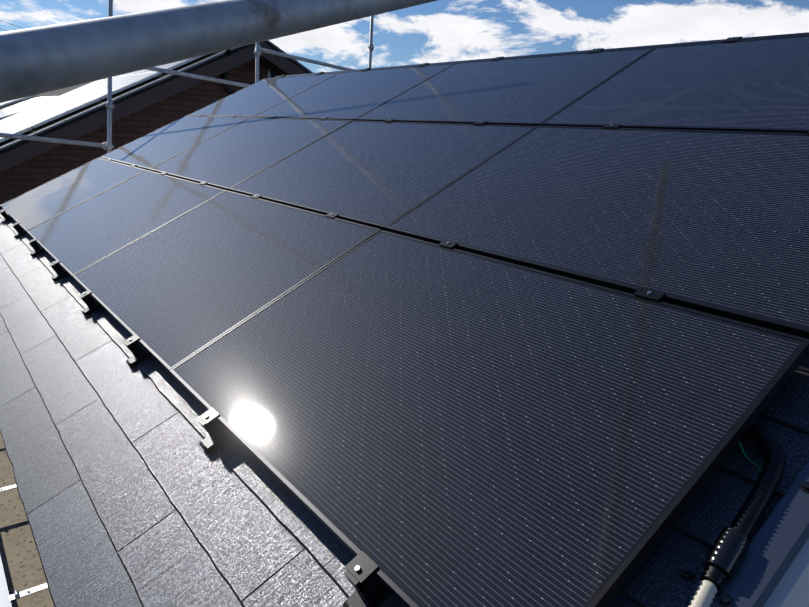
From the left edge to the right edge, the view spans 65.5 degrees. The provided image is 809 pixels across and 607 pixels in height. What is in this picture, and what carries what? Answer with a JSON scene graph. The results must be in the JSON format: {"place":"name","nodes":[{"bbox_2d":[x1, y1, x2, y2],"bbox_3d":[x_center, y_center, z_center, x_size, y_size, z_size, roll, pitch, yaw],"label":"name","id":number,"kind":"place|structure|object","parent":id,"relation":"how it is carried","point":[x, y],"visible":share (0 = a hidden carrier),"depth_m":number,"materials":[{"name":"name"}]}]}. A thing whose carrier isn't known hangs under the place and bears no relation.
{"place":"outdoors","nodes":[
{"label":"outdoors","id":0,"kind":"place"},
{"bbox_2d":[0,55,204,142],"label":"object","id":1,"kind":"object","parent":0,"point":[33,117],"visible":0.71,"depth_m":9.78,"materials":[{"name":"white"}]},
{"bbox_2d":[222,49,234,94],"bbox_3d":[-2.770,-3.628,9.794,0.228,0.744,0.699,1,15,-7],"label":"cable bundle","id":2,"kind":"object","parent":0,"point":[224,77],"visible":0.44,"depth_m":10.01,"materials":[{"name":"black rubber"}]},
{"bbox_2d":[0,214,808,606],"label":"roof slate courses","id":3,"kind":"object","parent":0,"point":[132,492],"visible":0.06,"depth_m":1.83,"materials":[{"name":"grey stone"}]},
{"bbox_2d":[0,32,808,606],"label":"roof trim","id":4,"kind":"structure","parent":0,"point":[772,570],"depth_m":1.17,"materials":[{"name":"grey metal"}]},
{"bbox_2d":[0,0,808,72],"label":"sky","id":5,"kind":"structure","parent":0,"point":[438,31],"materials":[{"name":"blue"}]},
{"bbox_3d":[0.630,-0.116,5.675,6.596,3.560,7.205,-37,34,-25],"label":"roof","id":6,"kind":"object","parent":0,"visible":0},
{"bbox_2d":[0,158,145,232],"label":"solar module","id":7,"kind":"object","parent":6,"relation":"on","point":[35,207],"visible":0.81,"depth_m":5.61,"materials":[{"name":"grey"}]},
{"bbox_2d":[27,170,225,278],"bbox_3d":[-2.026,-0.627,4.446,1.036,0.035,1.692,-37,34,-25],"label":"solar module","id":8,"kind":"object","parent":6,"relation":"on","point":[84,235],"visible":0.85,"depth_m":4.29,"materials":[{"name":"grey"}]},
{"bbox_2d":[101,115,250,170],"bbox_3d":[-2.291,-1.606,6.174,1.037,0.035,1.692,-37,34,-25],"label":"solar module","id":9,"kind":"object","parent":6,"relation":"on","point":[164,143],"visible":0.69,"depth_m":6.06,"materials":[{"name":"grey"}]},
{"bbox_2d":[73,190,380,373],"bbox_3d":[-0.990,-0.226,3.158,1.037,0.035,1.692,-37,34,-25],"label":"solar module","id":10,"kind":"object","parent":6,"relation":"on","point":[177,291],"visible":0.85,"depth_m":2.95,"materials":[{"name":"grey"}]},
{"bbox_2d":[150,117,352,190],"bbox_3d":[-1.254,-1.203,4.884,1.037,0.035,1.692,-37,34,-25],"label":"solar module","id":11,"kind":"object","parent":6,"relation":"on","point":[229,158],"visible":0.75,"depth_m":4.74,"materials":[{"name":"grey"}]},
{"bbox_2d":[189,73,337,116],"bbox_3d":[-1.521,-2.175,6.610,1.036,0.035,1.692,-37,34,-25],"label":"solar module","id":12,"kind":"object","parent":6,"relation":"on","point":[258,97],"visible":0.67,"depth_m":6.51,"materials":[{"name":"grey"}]},
{"bbox_2d":[253,63,455,120],"bbox_3d":[-0.485,-1.775,5.323,1.037,0.036,1.692,-37,34,-25],"label":"solar module","id":13,"kind":"object","parent":6,"relation":"on","point":[352,95],"visible":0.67,"depth_m":5.20,"materials":[{"name":"grey"}]},
{"bbox_2d":[230,120,535,230],"bbox_3d":[-0.219,-0.799,3.597,1.037,0.035,1.692,-37,34,-25],"label":"solar module","id":14,"kind":"object","parent":6,"relation":"on","point":[381,175],"visible":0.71,"depth_m":3.41,"materials":[{"name":"grey"}]},
{"bbox_2d":[0,36,808,606],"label":"panel clamps","id":15,"kind":"object","parent":6,"relation":"on","point":[372,590],"visible":0.77,"depth_m":1.96,"materials":[{"name":"black metal"}]},
{"bbox_2d":[170,230,808,606],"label":"solar module","id":16,"kind":"object","parent":6,"relation":"on","point":[420,423],"visible":1,"depth_m":1.55,"materials":[{"name":"grey"}]},
{"bbox_2d":[355,47,654,125],"bbox_3d":[0.550,-1.374,4.037,1.037,0.035,1.692,-37,34,-25],"label":"solar module","id":17,"kind":"object","parent":6,"relation":"on","point":[532,91],"visible":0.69,"depth_m":3.87,"materials":[{"name":"grey"}]},
{"bbox_2d":[385,126,808,338],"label":"solar module","id":18,"kind":"object","parent":6,"relation":"on","point":[712,222],"visible":0.88,"depth_m":2.16,"materials":[{"name":"grey"}]},
{"bbox_2d":[541,35,808,132],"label":"solar module","id":19,"kind":"object","parent":6,"relation":"on","point":[757,85],"visible":0.79,"depth_m":2.89,"materials":[{"name":"grey"}]},
{"bbox_2d":[680,422,808,606],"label":"cable conduit","id":20,"kind":"object","parent":6,"relation":"on","point":[724,557],"visible":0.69,"depth_m":1.19,"materials":[{"name":"black plastic"}]},
{"label":"ground","id":21,"kind":"structure","parent":0,"visible":0},
{"bbox_2d":[0,40,312,209],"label":"neighbour house","id":22,"kind":"structure","parent":21,"relation":"on","point":[144,108],"depth_m":9.16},
{"bbox_2d":[0,95,56,119],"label":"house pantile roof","id":23,"kind":"structure","parent":22,"relation":"attached to","point":[9,108],"depth_m":13.90,"materials":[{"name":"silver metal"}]},
{"bbox_2d":[0,0,374,152],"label":"scaffold tubes and couplers","id":24,"kind":"object","parent":21,"relation":"on","point":[108,146],"visible":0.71,"depth_m":7.54,"materials":[{"name":"metal"}]},
{"bbox_2d":[0,0,437,102],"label":"scaffold pole","id":25,"kind":"object","parent":24,"relation":"attached to","point":[39,60],"depth_m":0.58,"materials":[{"name":"metal"}]},
{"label":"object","id":26,"kind":"object","parent":21,"relation":"on","visible":0},
{"bbox_2d":[0,433,53,606],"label":"eaves gutter","id":27,"kind":"object","parent":26,"relation":"attached to","point":[23,582],"visible":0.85,"depth_m":1.98,"materials":[{"name":"brown plastic"}]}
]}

